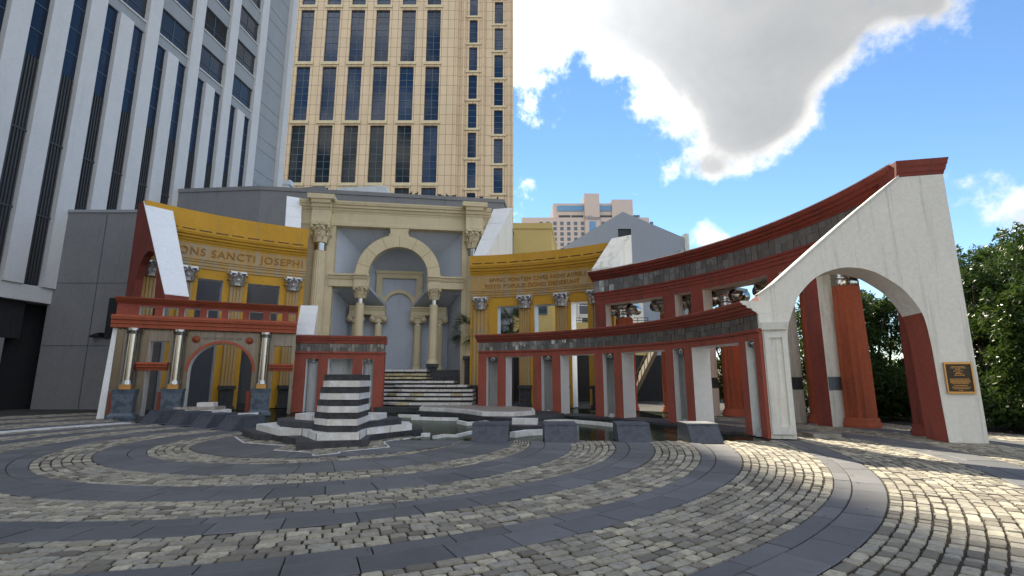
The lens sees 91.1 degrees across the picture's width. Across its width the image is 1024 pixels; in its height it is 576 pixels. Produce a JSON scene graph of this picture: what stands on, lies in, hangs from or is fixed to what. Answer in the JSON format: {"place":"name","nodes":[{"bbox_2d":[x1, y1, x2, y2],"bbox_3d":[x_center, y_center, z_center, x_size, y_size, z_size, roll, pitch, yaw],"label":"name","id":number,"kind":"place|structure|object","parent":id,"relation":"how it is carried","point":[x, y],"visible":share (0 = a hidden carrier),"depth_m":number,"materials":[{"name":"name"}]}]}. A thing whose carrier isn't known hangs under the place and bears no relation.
{"place":"outdoors","nodes":[
{"label":"outdoors","id":0,"kind":"place"},
{"bbox_2d":[30,186,513,408],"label":"grey building","id":1,"kind":"structure","parent":0,"point":[92,278],"depth_m":30.07,"materials":[{"name":"concrete"}]},
{"bbox_2d":[337,185,389,192],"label":"roof unit","id":2,"kind":"structure","parent":1,"relation":"on","point":[382,188],"depth_m":44.32,"materials":[{"name":"metal"}]},
{"bbox_2d":[136,407,767,440],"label":"pool water","id":3,"kind":"structure","parent":0,"point":[587,432],"depth_m":17.21,"materials":[{"name":"liquid"}]},
{"bbox_2d":[139,409,184,423],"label":"stone block","id":4,"kind":"structure","parent":3,"relation":"on","point":[158,416],"depth_m":19.28,"materials":[{"name":"stone"}]},
{"bbox_2d":[368,369,477,411],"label":"cascade steps","id":5,"kind":"structure","parent":3,"relation":"on","point":[410,390],"depth_m":28.75,"materials":[{"name":"stone"}]},
{"bbox_2d":[398,414,486,425],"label":"stone terrace","id":6,"kind":"structure","parent":3,"relation":"on","point":[418,417],"depth_m":20.66,"materials":[{"name":"white stone"}]},
{"bbox_2d":[421,431,471,438],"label":"pool kerb","id":7,"kind":"structure","parent":3,"relation":"on","point":[447,435],"depth_m":14.59,"materials":[{"name":"white stone"}]},
{"bbox_2d":[416,405,564,420],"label":"stone terrace","id":8,"kind":"structure","parent":3,"relation":"on","point":[488,413],"depth_m":21.84,"materials":[{"name":"white stone"}]},
{"bbox_2d":[510,429,542,437],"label":"pool kerb","id":9,"kind":"structure","parent":3,"relation":"on","point":[521,433],"depth_m":14.91,"materials":[{"name":"white stone"}]},
{"bbox_2d":[544,419,612,426],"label":"pool kerb","id":10,"kind":"structure","parent":3,"relation":"on","point":[594,423],"depth_m":18.81,"materials":[{"name":"white stone"}]},
{"bbox_2d":[0,413,1023,575],"bbox_3d":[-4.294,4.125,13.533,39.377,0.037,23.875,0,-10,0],"label":"cobblestone paving","id":11,"kind":"structure","parent":0,"point":[26,509],"depth_m":6.28,"materials":[{"name":"stone"}]},
{"bbox_2d":[0,422,129,432],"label":"marble paving strip","id":12,"kind":"object","parent":11,"relation":"on","point":[22,430],"visible":0.77,"depth_m":17.14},
{"bbox_2d":[113,402,260,420],"bbox_3d":[-13.580,5.207,21.173,5.401,0.670,2.943,5,-11,-24],"label":"slab pile","id":13,"kind":"object","parent":11,"relation":"on","point":[213,407],"visible":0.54,"depth_m":21.61,"materials":[{"name":"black stone"}]},
{"bbox_2d":[96,296,298,419],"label":"fountain wall","id":14,"kind":"structure","parent":11,"relation":"on","point":[135,336],"depth_m":22.69,"materials":[{"name":"paint"}]},
{"bbox_2d":[565,413,745,434],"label":"plinth","id":15,"kind":"structure","parent":11,"relation":"on","point":[729,430],"depth_m":19.64,"materials":[{"name":"black stone"}]},
{"bbox_2d":[474,301,771,438],"bbox_3d":[3.811,3.474,20.768,3.657,3.872,15.562,8,-13,-37],"label":"curved arcade","id":16,"kind":"object","parent":15,"relation":"on","point":[685,343],"visible":0.93,"depth_m":20.61,"materials":[{"name":"red paint"}]},
{"bbox_2d":[677,421,723,442],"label":"stone block","id":17,"kind":"structure","parent":11,"relation":"on","point":[698,431],"depth_m":13.44,"materials":[{"name":"stone"}]},
{"bbox_2d":[587,163,925,436],"bbox_3d":[9.493,1.619,21.812,4.268,7.900,16.703,5,-12,-27],"label":"curved colonnade","id":18,"kind":"object","parent":11,"relation":"on","point":[839,375],"visible":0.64,"depth_m":19.68,"materials":[{"name":"red paint"}]},
{"bbox_2d":[592,235,631,270],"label":"buttress","id":19,"kind":"structure","parent":18,"relation":"on","point":[617,251],"depth_m":28.60,"materials":[{"name":"white paint"}]},
{"bbox_2d":[801,432,841,437],"bbox_3d":[8.950,4.263,14.544,0.800,0.130,0.650,0,-10,0],"label":"kerb stone","id":20,"kind":"object","parent":11,"relation":"on","point":[822,435],"visible":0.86,"depth_m":14.23,"materials":[{"name":"stone"}]},
{"bbox_2d":[750,157,988,442],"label":"arch wall","id":21,"kind":"structure","parent":11,"relation":"on","point":[891,239],"depth_m":14.14,"materials":[{"name":"white paint"}]},
{"bbox_2d":[943,362,976,393],"bbox_3d":[11.826,2.375,13.274,0.645,0.825,0.053,-2,-11,12],"label":"memorial plaque","id":22,"kind":"object","parent":21,"relation":"attached to","point":[959,377],"visible":1,"depth_m":13.26,"materials":[{"name":"brown metal"}]},
{"bbox_2d":[0,415,1023,575],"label":"slate paving","id":23,"kind":"structure","parent":0,"point":[853,526],"depth_m":7.14,"materials":[{"name":"stone"}]},
{"bbox_2d":[165,410,211,425],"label":"stone block","id":24,"kind":"structure","parent":23,"relation":"on","point":[178,418],"depth_m":18.35,"materials":[{"name":"stone"}]},
{"bbox_2d":[189,412,237,427],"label":"stone block","id":25,"kind":"structure","parent":23,"relation":"on","point":[210,420],"depth_m":17.36,"materials":[{"name":"stone"}]},
{"bbox_2d":[215,414,265,431],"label":"stone block","id":26,"kind":"structure","parent":23,"relation":"on","point":[239,422],"depth_m":16.40,"materials":[{"name":"stone"}]},
{"bbox_2d":[238,436,415,453],"bbox_3d":[-5.268,3.966,12.736,5.068,0.042,3.532,0,-10,0],"label":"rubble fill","id":27,"kind":"object","parent":23,"relation":"on","point":[289,447],"visible":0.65,"depth_m":12.22,"materials":[{"name":"stone"}]},
{"bbox_2d":[235,436,423,455],"bbox_3d":[-5.274,3.974,12.729,5.412,0.024,3.891,0,-10,0],"label":"inlaid line","id":28,"kind":"object","parent":27,"relation":"on","point":[326,454],"visible":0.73,"depth_m":12.11,"materials":[{"name":"white stone"}]},
{"bbox_2d":[242,374,422,450],"bbox_3d":[-5.554,3.393,14.358,5.067,1.774,4.763,-3,-11,17],"label":"striped pedestal","id":29,"kind":"object","parent":23,"relation":"on","point":[341,416],"visible":0.98,"depth_m":12.59,"materials":[{"name":"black stone"}]},
{"bbox_2d":[471,421,508,442],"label":"stone block","id":30,"kind":"structure","parent":23,"relation":"on","point":[490,431],"depth_m":13.40,"materials":[{"name":"stone"}]},
{"bbox_2d":[542,421,578,442],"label":"stone block","id":31,"kind":"structure","parent":23,"relation":"on","point":[560,431],"depth_m":13.39,"materials":[{"name":"stone"}]},
{"bbox_2d":[612,421,651,442],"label":"stone block","id":32,"kind":"structure","parent":23,"relation":"on","point":[631,431],"depth_m":13.44,"materials":[{"name":"stone"}]},
{"bbox_2d":[0,382,1023,562],"bbox_3d":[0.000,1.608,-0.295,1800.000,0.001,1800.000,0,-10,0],"label":"ground","id":33,"kind":"structure","parent":0,"point":[657,406],"depth_m":25.84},
{"bbox_2d":[0,0,297,409],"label":"office tower","id":34,"kind":"structure","parent":33,"relation":"on","point":[118,104],"depth_m":34.07,"materials":[{"name":"concrete"}]},
{"bbox_2d":[0,0,6,31],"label":"window","id":35,"kind":"structure","parent":34,"relation":"in","point":[2,2],"depth_m":27.41,"materials":[{"name":"blue glass"}]},
{"bbox_2d":[25,0,49,58],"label":"window","id":36,"kind":"structure","parent":34,"relation":"in","point":[33,46],"depth_m":29.24,"materials":[{"name":"blue glass"}]},
{"bbox_2d":[61,0,87,79],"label":"window","id":37,"kind":"structure","parent":34,"relation":"in","point":[79,7],"depth_m":31.45,"materials":[{"name":"blue glass"}]},
{"bbox_2d":[94,5,117,98],"bbox_3d":[-27.447,-15.890,33.515,0.490,6.530,1.035,-1,-10,6],"label":"window","id":38,"kind":"structure","parent":34,"relation":"in","point":[108,35],"depth_m":33.62,"materials":[{"name":"blue glass"}]},
{"bbox_2d":[121,26,142,114],"bbox_3d":[-27.234,-15.514,35.565,0.490,6.530,1.045,-1,-10,6],"label":"window","id":39,"kind":"structure","parent":34,"relation":"in","point":[137,34],"depth_m":35.67,"materials":[{"name":"blue glass"}]},
{"bbox_2d":[122,0,146,18],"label":"window","id":40,"kind":"structure","parent":34,"relation":"in","point":[139,6],"depth_m":36.36,"materials":[{"name":"blue glass"}]},
{"bbox_2d":[147,46,164,128],"bbox_3d":[-27.021,-15.137,37.616,0.490,6.530,1.035,-1,-10,6],"label":"window","id":41,"kind":"structure","parent":34,"relation":"in","point":[155,90],"depth_m":37.74,"materials":[{"name":"blue glass"}]},
{"bbox_2d":[160,10,188,54],"bbox_3d":[-26.920,-20.137,39.598,0.480,2.217,3.136,-1,-10,6],"label":"window","id":42,"kind":"structure","parent":34,"relation":"in","point":[170,29],"depth_m":39.70,"materials":[{"name":"blue glass"}]},
{"bbox_2d":[169,63,184,141],"bbox_3d":[-26.809,-14.760,39.667,0.490,6.530,1.045,-1,-10,6],"label":"window","id":43,"kind":"structure","parent":34,"relation":"in","point":[181,69],"depth_m":39.80,"materials":[{"name":"blue glass"}]},
{"bbox_2d":[176,0,193,14],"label":"window","id":44,"kind":"structure","parent":34,"relation":"in","point":[187,5],"depth_m":41.16,"materials":[{"name":"blue glass"}]},
{"bbox_2d":[189,79,202,153],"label":"window","id":45,"kind":"structure","parent":34,"relation":"in","point":[192,145],"depth_m":41.85,"materials":[{"name":"blue glass"}]},
{"bbox_2d":[199,46,222,84],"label":"window","id":46,"kind":"structure","parent":34,"relation":"in","point":[212,66],"depth_m":43.85,"materials":[{"name":"blue glass"}]},
{"bbox_2d":[207,93,219,164],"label":"window","id":47,"kind":"structure","parent":34,"relation":"in","point":[216,97],"depth_m":43.93,"materials":[{"name":"blue glass"}]},
{"bbox_2d":[204,8,226,47],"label":"window","id":48,"kind":"structure","parent":34,"relation":"in","point":[212,25],"depth_m":44.48,"materials":[{"name":"glass"}]},
{"bbox_2d":[223,106,234,174],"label":"window","id":49,"kind":"structure","parent":34,"relation":"in","point":[229,136],"depth_m":46.02,"materials":[{"name":"blue glass"}]},
{"bbox_2d":[232,75,250,108],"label":"window","id":50,"kind":"structure","parent":34,"relation":"in","point":[240,91],"depth_m":47.96,"materials":[{"name":"blue glass"}]},
{"bbox_2d":[238,118,248,182],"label":"window","id":51,"kind":"structure","parent":34,"relation":"in","point":[242,158],"depth_m":48.06,"materials":[{"name":"blue glass"}]},
{"bbox_2d":[236,41,254,74],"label":"window","id":52,"kind":"structure","parent":34,"relation":"in","point":[243,55],"depth_m":48.67,"materials":[{"name":"grey glass"}]},
{"bbox_2d":[240,7,257,40],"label":"window","id":53,"kind":"structure","parent":34,"relation":"in","point":[246,21],"depth_m":49.25,"materials":[{"name":"grey glass"}]},
{"bbox_2d":[125,201,188,314],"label":"buttress","id":54,"kind":"structure","parent":33,"relation":"on","point":[155,233],"depth_m":25.64,"materials":[{"name":"red paint"}]},
{"bbox_2d":[140,200,308,409],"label":"ochre wall","id":55,"kind":"structure","parent":33,"relation":"on","point":[235,257],"depth_m":29.26,"materials":[{"name":"paint"}]},
{"bbox_2d":[284,196,301,227],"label":"buttress","id":56,"kind":"structure","parent":55,"relation":"on","point":[293,212],"depth_m":32.39,"materials":[{"name":"white paint"}]},
{"bbox_2d":[291,335,387,411],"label":"gate wall","id":57,"kind":"structure","parent":33,"relation":"on","point":[335,354],"depth_m":26.25,"materials":[{"name":"red paint"}]},
{"bbox_2d":[296,305,317,334],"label":"buttress","id":58,"kind":"structure","parent":57,"relation":"on","point":[307,320],"depth_m":26.51,"materials":[{"name":"white paint"}]},
{"bbox_2d":[299,192,490,384],"bbox_3d":[-7.899,0.981,34.003,12.700,13.560,3.800,2,-11,-9],"label":"central bay","id":59,"kind":"object","parent":33,"relation":"on","point":[397,275],"visible":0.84,"depth_m":34.26,"materials":[{"name":"beige paint"}]},
{"bbox_2d":[282,0,512,207],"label":"hotel tower","id":60,"kind":"structure","parent":33,"relation":"on","point":[405,96],"depth_m":120.51,"materials":[{"name":"stone"}]},
{"bbox_2d":[288,126,305,182],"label":"window","id":61,"kind":"structure","parent":60,"relation":"in","point":[298,132],"depth_m":118.09,"materials":[{"name":"grey glass"}]},
{"bbox_2d":[293,68,309,119],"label":"window","id":62,"kind":"structure","parent":60,"relation":"in","point":[303,74],"depth_m":120.92,"materials":[{"name":"blue glass"}]},
{"bbox_2d":[298,11,314,60],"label":"window","id":63,"kind":"structure","parent":60,"relation":"in","point":[307,24],"depth_m":123.70,"materials":[{"name":"blue glass"}]},
{"bbox_2d":[315,126,332,182],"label":"window","id":64,"kind":"structure","parent":60,"relation":"in","point":[325,132],"depth_m":118.09,"materials":[{"name":"grey glass"}]},
{"bbox_2d":[320,68,336,119],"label":"window","id":65,"kind":"structure","parent":60,"relation":"in","point":[329,74],"depth_m":120.92,"materials":[{"name":"blue glass"}]},
{"bbox_2d":[324,11,340,60],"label":"window","id":66,"kind":"structure","parent":60,"relation":"in","point":[333,17],"depth_m":123.70,"materials":[{"name":"blue glass"}]},
{"bbox_2d":[341,126,357,182],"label":"window","id":67,"kind":"structure","parent":60,"relation":"in","point":[350,132],"depth_m":118.09,"materials":[{"name":"grey glass"}]},
{"bbox_2d":[345,68,361,119],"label":"window","id":68,"kind":"structure","parent":60,"relation":"in","point":[354,74],"depth_m":120.92,"materials":[{"name":"blue glass"}]},
{"bbox_2d":[349,11,364,60],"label":"window","id":69,"kind":"structure","parent":60,"relation":"in","point":[358,17],"depth_m":123.70,"materials":[{"name":"blue glass"}]},
{"bbox_2d":[368,126,383,182],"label":"window","id":70,"kind":"structure","parent":60,"relation":"in","point":[377,132],"depth_m":118.09,"materials":[{"name":"grey glass"}]},
{"bbox_2d":[371,68,386,119],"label":"window","id":71,"kind":"structure","parent":60,"relation":"in","point":[380,74],"depth_m":120.92,"materials":[{"name":"blue glass"}]},
{"bbox_2d":[374,11,389,60],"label":"window","id":72,"kind":"structure","parent":60,"relation":"in","point":[383,17],"depth_m":123.70,"materials":[{"name":"blue glass"}]},
{"bbox_2d":[395,126,411,182],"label":"window","id":73,"kind":"structure","parent":60,"relation":"in","point":[402,175],"depth_m":118.09,"materials":[{"name":"grey glass"}]},
{"bbox_2d":[398,68,413,119],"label":"window","id":74,"kind":"structure","parent":60,"relation":"in","point":[406,74],"depth_m":120.92,"materials":[{"name":"blue glass"}]},
{"bbox_2d":[401,11,415,60],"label":"window","id":75,"kind":"structure","parent":60,"relation":"in","point":[409,17],"depth_m":123.70,"materials":[{"name":"blue glass"}]},
{"bbox_2d":[422,126,437,182],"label":"window","id":76,"kind":"structure","parent":60,"relation":"in","point":[429,164],"depth_m":118.09,"materials":[{"name":"blue glass"}]},
{"bbox_2d":[424,68,438,119],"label":"window","id":77,"kind":"structure","parent":60,"relation":"in","point":[432,74],"depth_m":120.93,"materials":[{"name":"blue glass"}]},
{"bbox_2d":[426,11,440,60],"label":"window","id":78,"kind":"structure","parent":60,"relation":"in","point":[434,17],"depth_m":123.70,"materials":[{"name":"blue glass"}]},
{"bbox_2d":[467,163,475,187],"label":"window","id":79,"kind":"structure","parent":60,"relation":"in","point":[471,167],"depth_m":117.54,"materials":[{"name":"blue glass"}]},
{"bbox_2d":[467,133,475,157],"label":"window","id":80,"kind":"structure","parent":60,"relation":"in","point":[471,136],"depth_m":118.84,"materials":[{"name":"blue glass"}]},
{"bbox_2d":[468,104,476,127],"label":"window","id":81,"kind":"structure","parent":60,"relation":"in","point":[471,107],"depth_m":120.24,"materials":[{"name":"blue glass"}]},
{"bbox_2d":[468,76,476,98],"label":"window","id":82,"kind":"structure","parent":60,"relation":"in","point":[472,79],"depth_m":121.57,"materials":[{"name":"blue glass"}]},
{"bbox_2d":[469,48,476,69],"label":"window","id":83,"kind":"structure","parent":60,"relation":"in","point":[472,51],"depth_m":122.96,"materials":[{"name":"blue glass"}]},
{"bbox_2d":[469,21,477,42],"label":"window","id":84,"kind":"structure","parent":60,"relation":"in","point":[473,24],"depth_m":124.33,"materials":[{"name":"blue glass"}]},
{"bbox_2d":[494,169,501,192],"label":"window","id":85,"kind":"structure","parent":60,"relation":"in","point":[497,172],"depth_m":117.24,"materials":[{"name":"blue glass"}]},
{"bbox_2d":[494,140,502,162],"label":"window","id":86,"kind":"structure","parent":60,"relation":"in","point":[498,144],"depth_m":118.64,"materials":[{"name":"blue glass"}]},
{"bbox_2d":[494,111,502,133],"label":"window","id":87,"kind":"structure","parent":60,"relation":"in","point":[498,115],"depth_m":119.86,"materials":[{"name":"blue glass"}]},
{"bbox_2d":[494,83,502,104],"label":"window","id":88,"kind":"structure","parent":60,"relation":"in","point":[498,87],"depth_m":121.24,"materials":[{"name":"blue glass"}]},
{"bbox_2d":[494,56,502,76],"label":"window","id":89,"kind":"structure","parent":60,"relation":"in","point":[498,60],"depth_m":122.58,"materials":[{"name":"blue glass"}]},
{"bbox_2d":[495,29,502,49],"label":"window","id":90,"kind":"structure","parent":60,"relation":"in","point":[498,32],"depth_m":123.94,"materials":[{"name":"blue glass"}]},
{"bbox_2d":[495,3,502,22],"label":"window","id":91,"kind":"structure","parent":60,"relation":"in","point":[498,6],"depth_m":125.23,"materials":[{"name":"blue glass"}]},
{"bbox_2d":[448,312,472,346],"bbox_3d":[-2.738,4.511,33.627,3.524,6.480,3.691,0,-10,0],"label":"palm tree","id":92,"kind":"object","parent":33,"relation":"on","point":[465,318],"visible":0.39,"depth_m":33.30,"materials":[{"name":"green plant"}]},
{"bbox_2d":[501,308,518,402],"bbox_3d":[-0.060,4.793,36.644,3.390,7.015,3.214,0,-10,0],"label":"palm tree","id":93,"kind":"object","parent":33,"relation":"on","point":[511,325],"visible":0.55,"depth_m":36.43,"materials":[{"name":"green plant"}]},
{"bbox_2d":[513,223,556,332],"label":"yellow house","id":94,"kind":"structure","parent":33,"relation":"on","point":[532,237],"depth_m":50.65,"materials":[{"name":"paint"}]},
{"bbox_2d":[469,242,615,408],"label":"ochre wall","id":95,"kind":"structure","parent":33,"relation":"on","point":[528,284],"depth_m":31.72,"materials":[{"name":"paint"}]},
{"bbox_2d":[474,208,512,255],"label":"buttress","id":96,"kind":"structure","parent":95,"relation":"on","point":[497,237],"depth_m":34.41,"materials":[{"name":"white paint"}]},
{"bbox_2d":[512,355,639,402],"bbox_3d":[3.700,6.362,35.459,10.600,3.500,0.050,0,-10,0],"label":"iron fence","id":97,"kind":"object","parent":33,"relation":"on","point":[580,398],"visible":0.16,"depth_m":35.42,"materials":[{"name":"black metal"}]},
{"bbox_2d":[521,193,652,249],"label":"hotel","id":98,"kind":"structure","parent":33,"relation":"on","point":[571,222],"depth_m":260.82,"materials":[{"name":"concrete"}]},
{"bbox_2d":[513,355,662,400],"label":"garden wall","id":99,"kind":"structure","parent":33,"relation":"on","point":[651,388],"depth_m":39.53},
{"bbox_2d":[576,303,648,354],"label":"white house","id":100,"kind":"structure","parent":33,"relation":"on","point":[581,316],"depth_m":50.28,"materials":[{"name":"paint"}]},
{"bbox_2d":[563,212,689,354],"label":"gabled house","id":101,"kind":"structure","parent":33,"relation":"on","point":[650,241],"depth_m":67.28,"materials":[{"name":"grey paint"}]},
{"bbox_2d":[636,352,657,392],"bbox_3d":[9.750,5.805,37.450,2.300,4.716,1.434,0,-10,0],"label":"outdoor stair","id":102,"kind":"object","parent":33,"relation":"on","point":[646,366],"visible":0.47,"depth_m":36.82,"materials":[{"name":"stone"}]},
{"bbox_2d":[713,305,724,405],"bbox_3d":[11.769,3.689,26.759,4.731,5.647,4.541,-9,-14,40],"label":"leafy tree","id":103,"kind":"object","parent":33,"relation":"on","point":[720,379],"visible":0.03,"depth_m":25.88,"materials":[{"name":"green plant"}]},
{"bbox_2d":[795,289,909,416],"bbox_3d":[14.326,2.595,22.296,5.056,6.184,5.036,-4,-11,19],"label":"leafy tree","id":104,"kind":"object","parent":33,"relation":"on","point":[875,341],"visible":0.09,"depth_m":21.13,"materials":[{"name":"green plant"}]},
{"bbox_2d":[719,353,1023,430],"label":"hedge","id":105,"kind":"object","parent":33,"relation":"on","point":[989,405],"visible":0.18,"depth_m":16.31,"materials":[{"name":"green plant"}]},
{"bbox_2d":[861,289,910,416],"bbox_3d":[16.501,2.856,22.845,4.755,5.868,5.097,-8,-13,36],"label":"leafy tree","id":106,"kind":"object","parent":33,"relation":"on","point":[886,309],"visible":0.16,"depth_m":22.43,"materials":[{"name":"green plant"}]},
{"bbox_2d":[958,242,1010,355],"bbox_3d":[23.691,1.521,23.962,6.486,8.898,6.112,0,-10,0],"label":"leafy tree","id":107,"kind":"object","parent":33,"relation":"on","point":[969,252],"visible":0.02,"depth_m":24.72,"materials":[{"name":"green plant"}]},
{"bbox_2d":[956,241,1023,405],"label":"leafy tree","id":108,"kind":"object","parent":33,"relation":"on","point":[981,339],"visible":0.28,"depth_m":19.13,"materials":[{"name":"green plant"}]},
{"bbox_2d":[965,221,1023,366],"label":"leafy tree","id":109,"kind":"object","parent":33,"relation":"on","point":[1016,236],"visible":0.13,"depth_m":20.73,"materials":[{"name":"green plant"}]},
{"bbox_2d":[974,273,1023,429],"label":"leafy tree","id":110,"kind":"object","parent":33,"relation":"on","point":[1003,320],"visible":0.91,"depth_m":16.00,"materials":[{"name":"green plant"}]},
{"bbox_2d":[509,418,542,430],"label":"stone terrace","id":111,"kind":"structure","parent":0,"point":[516,424],"depth_m":16.85,"materials":[{"name":"white stone"}]},
{"bbox_2d":[513,0,1023,375],"label":"sky","id":112,"kind":"structure","parent":0,"point":[718,120],"materials":[{"name":"blue"}]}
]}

